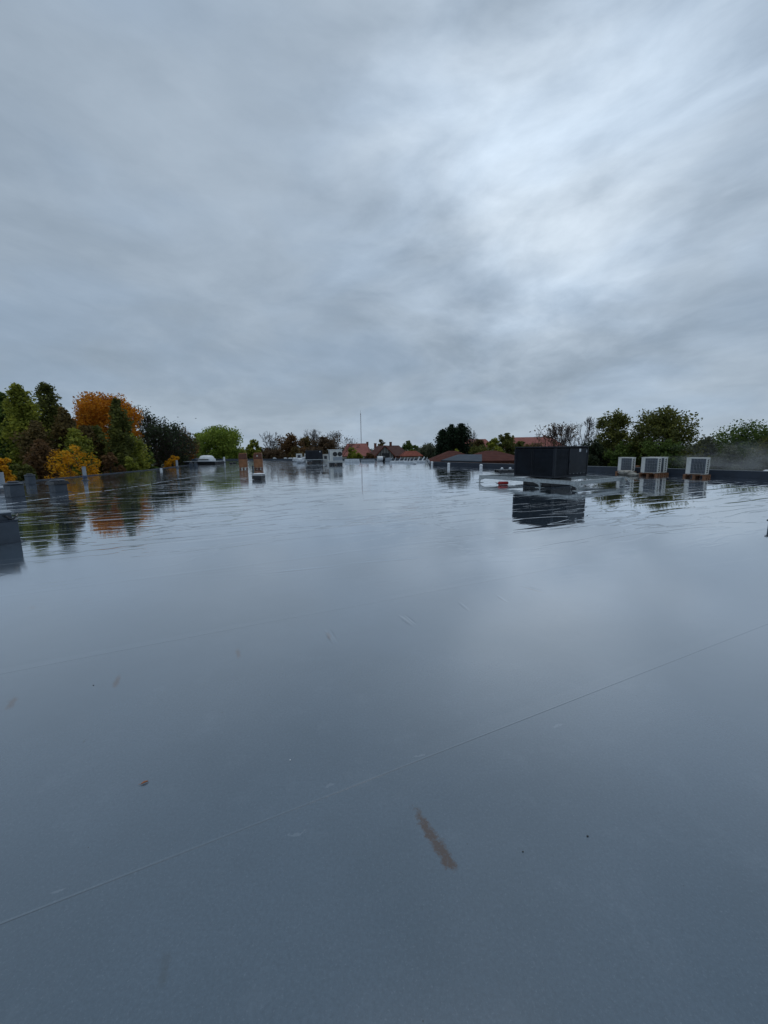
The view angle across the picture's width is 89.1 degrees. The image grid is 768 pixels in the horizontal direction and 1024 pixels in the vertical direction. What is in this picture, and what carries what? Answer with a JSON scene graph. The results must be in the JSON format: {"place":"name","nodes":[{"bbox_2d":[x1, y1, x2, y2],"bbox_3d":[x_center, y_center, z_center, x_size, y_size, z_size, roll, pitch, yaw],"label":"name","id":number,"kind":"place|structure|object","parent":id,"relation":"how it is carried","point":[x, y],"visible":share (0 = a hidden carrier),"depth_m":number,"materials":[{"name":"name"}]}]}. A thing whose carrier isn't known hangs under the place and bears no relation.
{"place":"outdoors","nodes":[
{"label":"outdoors","id":0,"kind":"place"},
{"bbox_2d":[342,442,370,458],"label":"red roofed house","id":1,"kind":"structure","parent":0,"point":[363,449],"depth_m":131.30,"materials":[{"name":"tile"}]},
{"bbox_2d":[0,0,767,451],"label":"sky","id":2,"kind":"structure","parent":0,"point":[421,218],"materials":[{"name":"grey"}]},
{"bbox_2d":[370,442,404,457],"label":"gabled house","id":3,"kind":"structure","parent":0,"point":[392,451],"depth_m":106.18,"materials":[{"name":"brick"}]},
{"bbox_2d":[382,453,389,457],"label":"window","id":4,"kind":"structure","parent":3,"relation":"in","point":[387,455],"depth_m":102.82,"materials":[{"name":"grey glass"}]},
{"bbox_2d":[399,451,422,457],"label":"house","id":5,"kind":"structure","parent":0,"point":[410,454],"depth_m":97.01,"materials":[{"name":"red tile"}]},
{"bbox_2d":[466,439,488,447],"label":"distant red house","id":6,"kind":"structure","parent":0,"point":[485,441],"depth_m":152.17,"materials":[{"name":"tile"}]},
{"bbox_2d":[475,451,513,463],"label":"brown roofed building","id":7,"kind":"structure","parent":0,"point":[496,457],"depth_m":59.09,"materials":[{"name":"tile"}]},
{"bbox_2d":[504,435,561,452],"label":"red roofed house","id":8,"kind":"structure","parent":0,"point":[528,440],"depth_m":126.93,"materials":[{"name":"tile"}]},
{"bbox_2d":[661,457,667,472],"bbox_3d":[14.854,-2.564,21.221,0.420,0.845,0.860,-6,10,-29],"label":"air conditioner","id":9,"kind":"object","parent":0,"point":[664,463],"visible":0.41,"depth_m":20.84,"materials":[{"name":"white paint"}]},
{"label":"ground","id":10,"kind":"structure","parent":0,"visible":0},
{"bbox_2d":[0,392,15,476],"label":"poplar tree","id":11,"kind":"object","parent":10,"relation":"on","point":[3,396],"visible":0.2,"depth_m":38.47,"materials":[{"name":"green plant"}]},
{"bbox_2d":[0,457,16,482],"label":"shrub","id":12,"kind":"object","parent":10,"relation":"on","point":[5,470],"visible":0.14,"depth_m":28.81,"materials":[{"name":"yellow plant"}]},
{"bbox_2d":[12,463,37,481],"bbox_3d":[-28.223,-0.815,31.279,2.205,6.170,2.455,-2,9,-6],"label":"shrub","id":13,"kind":"object","parent":10,"relation":"on","point":[25,469],"visible":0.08,"depth_m":30.44,"materials":[{"name":"green plant"}]},
{"bbox_2d":[0,382,50,476],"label":"poplar tree","id":14,"kind":"object","parent":10,"relation":"on","point":[22,413],"visible":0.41,"depth_m":36.33,"materials":[{"name":"green plant"}]},
{"bbox_2d":[9,420,61,480],"bbox_3d":[-31.238,-3.484,35.699,3.688,9.692,3.640,-1,9,0],"label":"poplar tree","id":15,"kind":"object","parent":10,"relation":"on","point":[36,430],"visible":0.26,"depth_m":34.74,"materials":[{"name":"green plant"}]},
{"bbox_2d":[22,439,60,479],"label":"poplar tree","id":16,"kind":"object","parent":10,"relation":"on","point":[37,459],"visible":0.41,"depth_m":33.16,"materials":[{"name":"brown plant"}]},
{"bbox_2d":[33,382,64,477],"bbox_3d":[-34.899,-6.565,41.321,4.206,14.033,4.624,-3,9,-13],"label":"poplar tree","id":17,"kind":"object","parent":10,"relation":"on","point":[47,401],"visible":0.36,"depth_m":40.20,"materials":[{"name":"green plant"}]},
{"bbox_2d":[49,407,76,472],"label":"poplar tree","id":18,"kind":"object","parent":10,"relation":"on","point":[63,423],"visible":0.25,"depth_m":36.63,"materials":[{"name":"green plant"}]},
{"bbox_2d":[44,444,101,478],"bbox_3d":[-23.733,-1.278,29.871,3.856,7.749,4.530,3,10,20],"label":"shrub","id":19,"kind":"object","parent":10,"relation":"on","point":[68,459],"visible":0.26,"depth_m":29.42,"materials":[{"name":"yellow plant"}]},
{"bbox_2d":[55,427,99,475],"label":"poplar tree","id":20,"kind":"object","parent":10,"relation":"on","point":[76,437],"visible":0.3,"depth_m":36.10,"materials":[{"name":"green plant"}]},
{"bbox_2d":[78,425,105,474],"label":"poplar tree","id":21,"kind":"object","parent":10,"relation":"on","point":[87,430],"visible":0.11,"depth_m":39.19,"materials":[{"name":"green plant"}]},
{"bbox_2d":[91,425,110,473],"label":"poplar tree","id":22,"kind":"object","parent":10,"relation":"on","point":[99,433],"visible":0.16,"depth_m":39.96,"materials":[{"name":"green plant"}]},
{"bbox_2d":[71,391,145,472],"bbox_3d":[-36.347,-8.269,51.103,9.756,14.520,9.714,-4,10,-19],"label":"maple tree","id":23,"kind":"object","parent":10,"relation":"on","point":[94,409],"visible":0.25,"depth_m":48.68,"materials":[{"name":"orange plant"}]},
{"bbox_2d":[101,452,126,473],"bbox_3d":[-24.849,-2.087,36.105,2.268,6.821,2.680,2,9,14],"label":"shrub","id":24,"kind":"object","parent":10,"relation":"on","point":[109,460],"visible":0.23,"depth_m":35.57,"materials":[{"name":"brown plant"}]},
{"bbox_2d":[100,398,137,472],"bbox_3d":[-26.515,-5.353,39.554,2.704,12.060,3.220,-1,9,0],"label":"poplar tree","id":25,"kind":"object","parent":10,"relation":"on","point":[120,441],"visible":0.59,"depth_m":38.77,"materials":[{"name":"green plant"}]},
{"bbox_2d":[124,456,141,470],"bbox_3d":[-24.416,-2.177,38.071,2.266,6.512,2.839,-9,12,-42],"label":"shrub","id":26,"kind":"object","parent":10,"relation":"on","point":[129,465],"visible":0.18,"depth_m":37.71,"materials":[{"name":"green plant"}]},
{"bbox_2d":[126,433,153,470],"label":"poplar tree","id":27,"kind":"object","parent":10,"relation":"on","point":[141,459],"visible":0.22,"depth_m":41.35,"materials":[{"name":"green plant"}]},
{"bbox_2d":[128,405,170,452],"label":"sparse tree","id":28,"kind":"object","parent":10,"relation":"on","point":[147,420],"visible":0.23,"depth_m":58.66,"materials":[{"name":"green plant"}]},
{"bbox_2d":[144,451,158,468],"bbox_3d":[-25.976,-3.411,43.925,3.025,6.844,2.611,-4,10,-21],"label":"shrub","id":29,"kind":"object","parent":10,"relation":"on","point":[151,460],"visible":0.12,"depth_m":43.22,"materials":[{"name":"green plant"}]},
{"bbox_2d":[154,446,179,467],"bbox_3d":[-31.633,-5.689,56.911,3.933,8.226,4.093,-7,11,-34],"label":"shrub","id":30,"kind":"object","parent":10,"relation":"on","point":[163,460],"visible":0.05,"depth_m":56.37,"materials":[{"name":"green plant"}]},
{"bbox_2d":[139,416,197,467],"bbox_3d":[-29.864,-7.312,54.173,7.870,11.278,10.431,-5,10,-25],"label":"sparse tree","id":31,"kind":"object","parent":10,"relation":"on","point":[164,435],"visible":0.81,"depth_m":52.55,"materials":[{"name":"green plant"}]},
{"bbox_2d":[163,455,178,467],"bbox_3d":[-26.835,-4.189,49.854,2.840,6.478,2.652,-3,9,-11],"label":"shrub","id":32,"kind":"object","parent":10,"relation":"on","point":[170,460],"visible":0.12,"depth_m":49.34,"materials":[{"name":"yellow plant"}]},
{"bbox_2d":[146,426,201,465],"bbox_3d":[-32.188,-7.894,60.417,9.283,10.510,7.345,-1,9,0],"label":"sparse tree","id":33,"kind":"object","parent":10,"relation":"on","point":[192,442],"visible":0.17,"depth_m":59.68,"materials":[{"name":"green plant"}]},
{"bbox_2d":[194,424,243,458],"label":"broad tree","id":34,"kind":"object","parent":10,"relation":"on","point":[221,441],"visible":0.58,"depth_m":81.26,"materials":[{"name":"green plant"}]},
{"bbox_2d":[245,439,263,458],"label":"broad tree","id":35,"kind":"object","parent":10,"relation":"on","point":[250,450],"visible":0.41,"depth_m":92.97,"materials":[{"name":"green plant"}]},
{"bbox_2d":[260,447,270,458],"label":"shrub","id":36,"kind":"object","parent":10,"relation":"on","point":[264,449],"visible":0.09,"depth_m":96.16,"materials":[{"name":"brown plant"}]},
{"bbox_2d":[259,431,282,456],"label":"bare tree","id":37,"kind":"object","parent":10,"relation":"on","point":[271,442],"visible":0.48,"depth_m":96.57,"materials":[{"name":"plant"}]},
{"bbox_2d":[263,447,287,458],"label":"shrub","id":38,"kind":"object","parent":10,"relation":"on","point":[275,453],"visible":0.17,"depth_m":88.15,"materials":[{"name":"brown plant"}]},
{"bbox_2d":[275,432,306,457],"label":"rusty tree","id":39,"kind":"object","parent":10,"relation":"on","point":[288,444],"visible":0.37,"depth_m":91.75,"materials":[{"name":"brown plant"}]},
{"bbox_2d":[287,446,303,458],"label":"shrub","id":40,"kind":"object","parent":10,"relation":"on","point":[293,453],"visible":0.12,"depth_m":88.46,"materials":[{"name":"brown plant"}]},
{"bbox_2d":[299,436,311,449],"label":"rusty tree","id":41,"kind":"object","parent":10,"relation":"on","point":[306,441],"visible":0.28,"depth_m":97.21,"materials":[{"name":"brown plant"}]},
{"bbox_2d":[300,429,324,442],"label":"bare tree","id":42,"kind":"object","parent":10,"relation":"on","point":[313,436],"visible":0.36,"depth_m":102.21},
{"bbox_2d":[303,446,325,455],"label":"shrub","id":43,"kind":"object","parent":10,"relation":"on","point":[314,448],"visible":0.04,"depth_m":89.27,"materials":[{"name":"brown plant"}]},
{"bbox_2d":[307,436,342,458],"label":"rusty tree","id":44,"kind":"object","parent":10,"relation":"on","point":[325,443],"visible":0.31,"depth_m":95.21,"materials":[{"name":"brown plant"}]},
{"bbox_2d":[321,430,359,456],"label":"bare tree","id":45,"kind":"object","parent":10,"relation":"on","point":[335,434],"visible":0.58,"depth_m":99.85,"materials":[{"name":"brown plant"}]},
{"bbox_2d":[346,447,356,458],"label":"shrub","id":46,"kind":"object","parent":10,"relation":"on","point":[352,454],"visible":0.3,"depth_m":90.67,"materials":[{"name":"green plant"}]},
{"bbox_2d":[357,452,362,458],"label":"shrub","id":47,"kind":"object","parent":10,"relation":"on","point":[359,456],"visible":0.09,"depth_m":92.47,"materials":[{"name":"green plant"}]},
{"bbox_2d":[364,452,376,457],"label":"shrub","id":48,"kind":"object","parent":10,"relation":"on","point":[369,455],"visible":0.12,"depth_m":94.88,"materials":[{"name":"green plant"}]},
{"bbox_2d":[378,439,386,445],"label":"rusty tree","id":49,"kind":"object","parent":10,"relation":"on","point":[381,442],"visible":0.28,"depth_m":132.04,"materials":[{"name":"green plant"}]},
{"bbox_2d":[0,460,767,1023],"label":"roof","id":50,"kind":"structure","parent":10,"relation":"on","point":[386,742],"depth_m":2.11,"materials":[{"name":"rubber"}]},
{"bbox_2d":[0,472,4,491],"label":"vent pipe","id":51,"kind":"object","parent":50,"relation":"on","point":[2,480],"visible":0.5,"depth_m":17.02,"materials":[{"name":"white plastic"}]},
{"bbox_2d":[0,510,24,544],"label":"roof vent","id":52,"kind":"object","parent":50,"relation":"on","point":[9,531],"visible":1,"depth_m":7.08,"materials":[{"name":"grey metal"}]},
{"bbox_2d":[2,481,29,498],"bbox_3d":[-13.948,-0.856,14.720,0.632,0.603,0.632,3,10,22],"label":"roof vent","id":53,"kind":"object","parent":50,"relation":"on","point":[13,489],"visible":1,"depth_m":14.58,"materials":[{"name":"grey metal"}]},
{"bbox_2d":[23,473,38,484],"bbox_3d":[-18.707,-1.733,20.640,0.479,0.590,0.479,3,10,22],"label":"roof vent","id":54,"kind":"object","parent":50,"relation":"on","point":[30,479],"visible":0.99,"depth_m":20.53,"materials":[{"name":"black plastic"}]},
{"bbox_2d":[45,479,71,492],"bbox_3d":[-13.749,-1.105,16.462,0.626,0.540,0.626,3,10,22],"label":"roof vent","id":55,"kind":"object","parent":50,"relation":"on","point":[57,485],"visible":1,"depth_m":16.30,"materials":[{"name":"black plastic"}]},
{"bbox_2d":[81,467,88,480],"bbox_3d":[-17.804,-2.281,23.207,0.382,0.833,0.376,-1,9,0],"label":"vent pipe","id":56,"kind":"object","parent":50,"relation":"on","point":[85,478],"visible":1,"depth_m":23.14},
{"bbox_2d":[19,464,193,481],"bbox_3d":[-21.879,-1.645,22.053,2.547,0.052,72.179,-1,9,-4],"label":"roof edge","id":57,"kind":"object","parent":50,"relation":"on","point":[100,474],"visible":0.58,"depth_m":29.09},
{"bbox_2d":[184,455,223,464],"bbox_3d":[-23.173,-6.734,50.375,4.335,1.155,2.400,0,9,8],"label":"dome skylight","id":58,"kind":"object","parent":50,"relation":"on","point":[206,460],"visible":0.97,"depth_m":49.60,"materials":[{"name":"white plastic"}]},
{"bbox_2d":[238,453,247,468],"bbox_3d":[-12.709,-4.598,35.255,0.716,1.446,0.695,-3,9,-14],"label":"tall crate","id":59,"kind":"object","parent":50,"relation":"on","point":[243,461],"visible":0.98,"depth_m":34.95,"materials":[{"name":"brown wood"}]},
{"bbox_2d":[253,453,262,468],"bbox_3d":[-11.215,-4.559,34.843,0.731,1.458,0.710,-2,9,-10],"label":"tall crate","id":60,"kind":"object","parent":50,"relation":"on","point":[258,460],"visible":0.97,"depth_m":34.53,"materials":[{"name":"brown wood"}]},
{"bbox_2d":[251,473,264,478],"bbox_3d":[-7.241,-2.084,22.557,0.720,0.340,0.720,0,9,8],"label":"vent","id":61,"kind":"object","parent":50,"relation":"on","point":[258,475],"visible":1,"depth_m":22.30,"materials":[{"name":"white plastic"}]},
{"bbox_2d":[295,458,303,462],"bbox_3d":[-10.879,-6.613,50.213,1.283,0.628,0.664,0,9,7],"label":"packaging heap","id":62,"kind":"object","parent":50,"relation":"on","point":[299,460],"visible":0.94,"depth_m":50.04,"materials":[{"name":"white plastic"}]},
{"bbox_2d":[303,450,324,461],"bbox_3d":[-9.457,-7.520,52.730,2.908,1.582,2.000,-2,9,-10],"label":"ventilation unit","id":63,"kind":"object","parent":50,"relation":"on","point":[314,455],"visible":0.98,"depth_m":51.78,"materials":[{"name":"black metal"}]},
{"bbox_2d":[216,458,427,459],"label":"parapet","id":64,"kind":"structure","parent":50,"relation":"on","point":[342,459],"depth_m":59.53,"materials":[{"name":"metal"}]},
{"bbox_2d":[323,454,328,461],"bbox_3d":[-8.117,-7.524,54.372,0.762,1.030,0.512,-2,9,-5],"label":"air conditioner","id":65,"kind":"object","parent":50,"relation":"on","point":[325,457],"visible":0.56,"depth_m":54.12,"materials":[{"name":"white paint"}]},
{"bbox_2d":[327,449,343,464],"bbox_3d":[-5.325,-6.000,42.658,1.651,1.652,1.620,-3,9,-14],"label":"white ventilation unit","id":66,"kind":"object","parent":50,"relation":"on","point":[334,456],"visible":1,"depth_m":41.94,"materials":[{"name":"paint"}]},
{"bbox_2d":[344,459,359,461],"bbox_3d":[-4.199,-6.730,51.168,2.023,0.372,0.708,-2,9,-7],"label":"insulation board stack","id":67,"kind":"object","parent":50,"relation":"on","point":[351,460],"visible":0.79,"depth_m":50.83,"materials":[{"name":"white plastic"}]},
{"bbox_2d":[377,456,384,460],"bbox_3d":[-0.381,-7.330,53.599,1.059,0.710,0.711,-2,9,-10],"label":"membrane roll","id":68,"kind":"object","parent":50,"relation":"on","point":[380,458],"visible":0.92,"depth_m":53.35,"materials":[{"name":"white plastic"}]},
{"bbox_2d":[495,481,508,484],"bbox_3d":[5.123,-1.256,16.983,0.581,0.143,0.143,-2,9,-8],"label":"fire extinguisher","id":69,"kind":"object","parent":50,"relation":"on","point":[503,483],"visible":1,"depth_m":16.94,"materials":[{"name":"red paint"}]},
{"bbox_2d":[495,469,513,471],"bbox_3d":[8.173,-2.777,26.233,1.200,0.135,1.000,-1,9,-3],"label":"black pallet","id":70,"kind":"object","parent":50,"relation":"on","point":[503,470],"visible":0.77,"depth_m":25.79,"materials":[{"name":"plastic"}]},
{"bbox_2d":[518,477,570,487],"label":"roof curb","id":71,"kind":"structure","parent":50,"relation":"on","point":[544,485],"depth_m":16.01,"materials":[{"name":"grey metal"}]},
{"bbox_2d":[476,474,633,490],"bbox_3d":[7.294,-1.401,17.051,3.669,0.356,5.379,-6,11,-32],"label":"steel support frame","id":72,"kind":"object","parent":50,"relation":"on","point":[579,484],"visible":0.95,"depth_m":15.92,"materials":[{"name":"metal"}]},
{"bbox_2d":[514,446,588,477],"bbox_3d":[7.027,-2.144,16.468,2.238,1.234,1.944,-6,11,-32],"label":"ventilation unit","id":73,"kind":"object","parent":72,"relation":"on","point":[554,461],"visible":1,"depth_m":15.74,"materials":[{"name":"black metal"}]},
{"bbox_2d":[430,462,767,478],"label":"parapet","id":74,"kind":"structure","parent":50,"relation":"on","point":[734,473],"depth_m":21.20,"materials":[{"name":"metal"}]},
{"bbox_2d":[618,470,635,474],"bbox_3d":[13.495,-2.203,21.801,0.533,0.260,1.008,-7,11,-33],"label":"crumpled sack","id":75,"kind":"object","parent":50,"relation":"on","point":[623,472],"visible":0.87,"depth_m":21.66,"materials":[{"name":"fabric"}]},
{"bbox_2d":[617,457,635,470],"bbox_3d":[14.048,-2.761,22.613,0.420,0.814,0.820,-6,10,-29],"label":"air conditioner","id":76,"kind":"object","parent":75,"relation":"on","point":[626,463],"visible":0.84,"depth_m":22.42,"materials":[{"name":"white paint"}]},
{"bbox_2d":[638,473,662,475],"bbox_3d":[14.320,-2.023,21.001,0.560,0.135,0.940,-6,10,-29],"label":"pallet","id":77,"kind":"object","parent":50,"relation":"on","point":[652,474],"visible":0.98,"depth_m":20.86,"materials":[{"name":"brown wood"}]},
{"bbox_2d":[641,457,661,473],"bbox_3d":[14.313,-2.509,20.923,0.420,0.845,0.860,-6,10,-29],"label":"air conditioner","id":78,"kind":"object","parent":77,"relation":"on","point":[650,464],"visible":1,"depth_m":20.74,"materials":[{"name":"white paint"}]},
{"bbox_2d":[683,474,710,477],"bbox_3d":[15.653,-1.810,19.555,0.560,0.135,0.960,-6,10,-29],"label":"pallet","id":79,"kind":"object","parent":50,"relation":"on","point":[697,475],"visible":0.98,"depth_m":19.51,"materials":[{"name":"brown wood"}]},
{"bbox_2d":[685,457,709,474],"bbox_3d":[15.646,-2.293,19.477,0.420,0.840,0.880,-6,10,-29],"label":"air conditioner","id":80,"kind":"object","parent":79,"relation":"on","point":[697,465],"visible":1,"depth_m":19.33,"materials":[{"name":"white paint"}]},
{"bbox_2d":[401,440,414,450],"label":"broad tree","id":81,"kind":"object","parent":10,"relation":"on","point":[408,445],"visible":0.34,"depth_m":137.30,"materials":[{"name":"green plant"}]},
{"bbox_2d":[408,444,421,450],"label":"shrub","id":82,"kind":"object","parent":10,"relation":"on","point":[415,447],"visible":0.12,"depth_m":127.76,"materials":[{"name":"green plant"}]},
{"bbox_2d":[415,442,437,458],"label":"willow tree","id":83,"kind":"object","parent":10,"relation":"on","point":[426,451],"visible":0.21,"depth_m":102.08,"materials":[{"name":"green plant"}]},
{"bbox_2d":[156,443,728,462],"bbox_3d":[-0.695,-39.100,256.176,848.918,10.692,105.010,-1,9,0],"label":"distant wood","id":84,"kind":"object","parent":10,"relation":"on","point":[371,449],"depth_m":230.37,"materials":[{"name":"green plant"}]},
{"bbox_2d":[432,429,453,456],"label":"evergreen tree","id":85,"kind":"object","parent":10,"relation":"on","point":[442,441],"visible":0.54,"depth_m":78.04,"materials":[{"name":"green plant"}]},
{"bbox_2d":[429,451,463,461],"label":"brown roofed shed","id":86,"kind":"structure","parent":10,"relation":"on","point":[442,456],"depth_m":62.75,"materials":[{"name":"tile"}]},
{"bbox_2d":[442,424,465,453],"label":"evergreen tree","id":87,"kind":"object","parent":10,"relation":"on","point":[453,431],"visible":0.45,"depth_m":78.70,"materials":[{"name":"green plant"}]},
{"bbox_2d":[441,454,481,462],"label":"canopy building","id":88,"kind":"structure","parent":10,"relation":"on","point":[471,458],"depth_m":52.93,"materials":[{"name":"metal"}]},
{"bbox_2d":[457,423,474,453],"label":"evergreen tree","id":89,"kind":"object","parent":10,"relation":"on","point":[465,436],"visible":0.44,"depth_m":79.55,"materials":[{"name":"green plant"}]},
{"bbox_2d":[472,439,486,448],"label":"broad tree","id":90,"kind":"object","parent":10,"relation":"on","point":[477,442],"visible":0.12,"depth_m":83.41,"materials":[{"name":"green plant"}]},
{"bbox_2d":[468,445,501,453],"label":"shrub","id":91,"kind":"object","parent":10,"relation":"on","point":[476,449],"visible":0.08,"depth_m":75.54,"materials":[{"name":"green plant"}]},
{"bbox_2d":[485,437,504,452],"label":"broad tree","id":92,"kind":"object","parent":10,"relation":"on","point":[492,443],"visible":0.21,"depth_m":78.28,"materials":[{"name":"green plant"}]},
{"bbox_2d":[497,432,515,453],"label":"broad tree","id":93,"kind":"object","parent":10,"relation":"on","point":[507,441],"visible":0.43,"depth_m":82.16,"materials":[{"name":"green plant"}]},
{"bbox_2d":[509,441,524,454],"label":"broad tree","id":94,"kind":"object","parent":10,"relation":"on","point":[519,444],"visible":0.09,"depth_m":84.21,"materials":[{"name":"green plant"}]},
{"bbox_2d":[524,442,544,446],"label":"shrub","id":95,"kind":"object","parent":10,"relation":"on","point":[527,445],"visible":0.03,"depth_m":92.53,"materials":[{"name":"green plant"}]},
{"bbox_2d":[530,422,581,445],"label":"bare tree","id":96,"kind":"object","parent":10,"relation":"on","point":[554,433],"visible":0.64,"depth_m":59.75,"materials":[{"name":"brown plant"}]},
{"bbox_2d":[561,416,597,445],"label":"bare tree","id":97,"kind":"object","parent":10,"relation":"on","point":[589,424],"visible":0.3,"depth_m":57.07,"materials":[{"name":"plant"}]},
{"bbox_2d":[580,438,609,466],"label":"broad tree","id":98,"kind":"object","parent":10,"relation":"on","point":[596,451],"visible":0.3,"depth_m":46.91,"materials":[{"name":"green plant"}]},
{"bbox_2d":[595,408,632,466],"bbox_3d":[28.849,-7.303,49.539,5.944,11.254,5.829,5,11,34],"label":"broad tree","id":99,"kind":"object","parent":10,"relation":"on","point":[614,431],"visible":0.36,"depth_m":48.15,"materials":[{"name":"green plant"}]},
{"bbox_2d":[602,441,637,466],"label":"broad tree","id":100,"kind":"object","parent":10,"relation":"on","point":[621,450],"visible":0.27,"depth_m":45.22,"materials":[{"name":"green plant"}]},
{"bbox_2d":[635,437,685,468],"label":"broad tree","id":101,"kind":"object","parent":10,"relation":"on","point":[665,452],"visible":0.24,"depth_m":41.77,"materials":[{"name":"green plant"}]},
{"bbox_2d":[623,405,711,468],"bbox_3d":[32.383,-6.563,45.583,8.756,11.332,9.029,-8,12,-38],"label":"broad tree","id":102,"kind":"object","parent":10,"relation":"on","point":[661,425],"visible":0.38,"depth_m":43.69,"materials":[{"name":"green plant"}]},
{"bbox_2d":[686,436,723,469],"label":"broad tree","id":103,"kind":"object","parent":10,"relation":"on","point":[708,444],"visible":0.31,"depth_m":46.91,"materials":[{"name":"green plant"}]},
{"bbox_2d":[704,445,764,470],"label":"willow tree","id":104,"kind":"object","parent":10,"relation":"on","point":[729,455],"visible":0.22,"depth_m":39.19,"materials":[{"name":"green plant"}]},
{"bbox_2d":[710,419,767,469],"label":"willow tree","id":105,"kind":"object","parent":10,"relation":"on","point":[743,441],"visible":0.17,"depth_m":47.09,"materials":[{"name":"green plant"}]},
{"bbox_2d":[748,436,767,470],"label":"willow tree","id":106,"kind":"object","parent":10,"relation":"on","point":[762,448],"visible":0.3,"depth_m":41.63,"materials":[{"name":"green plant"}]}
]}

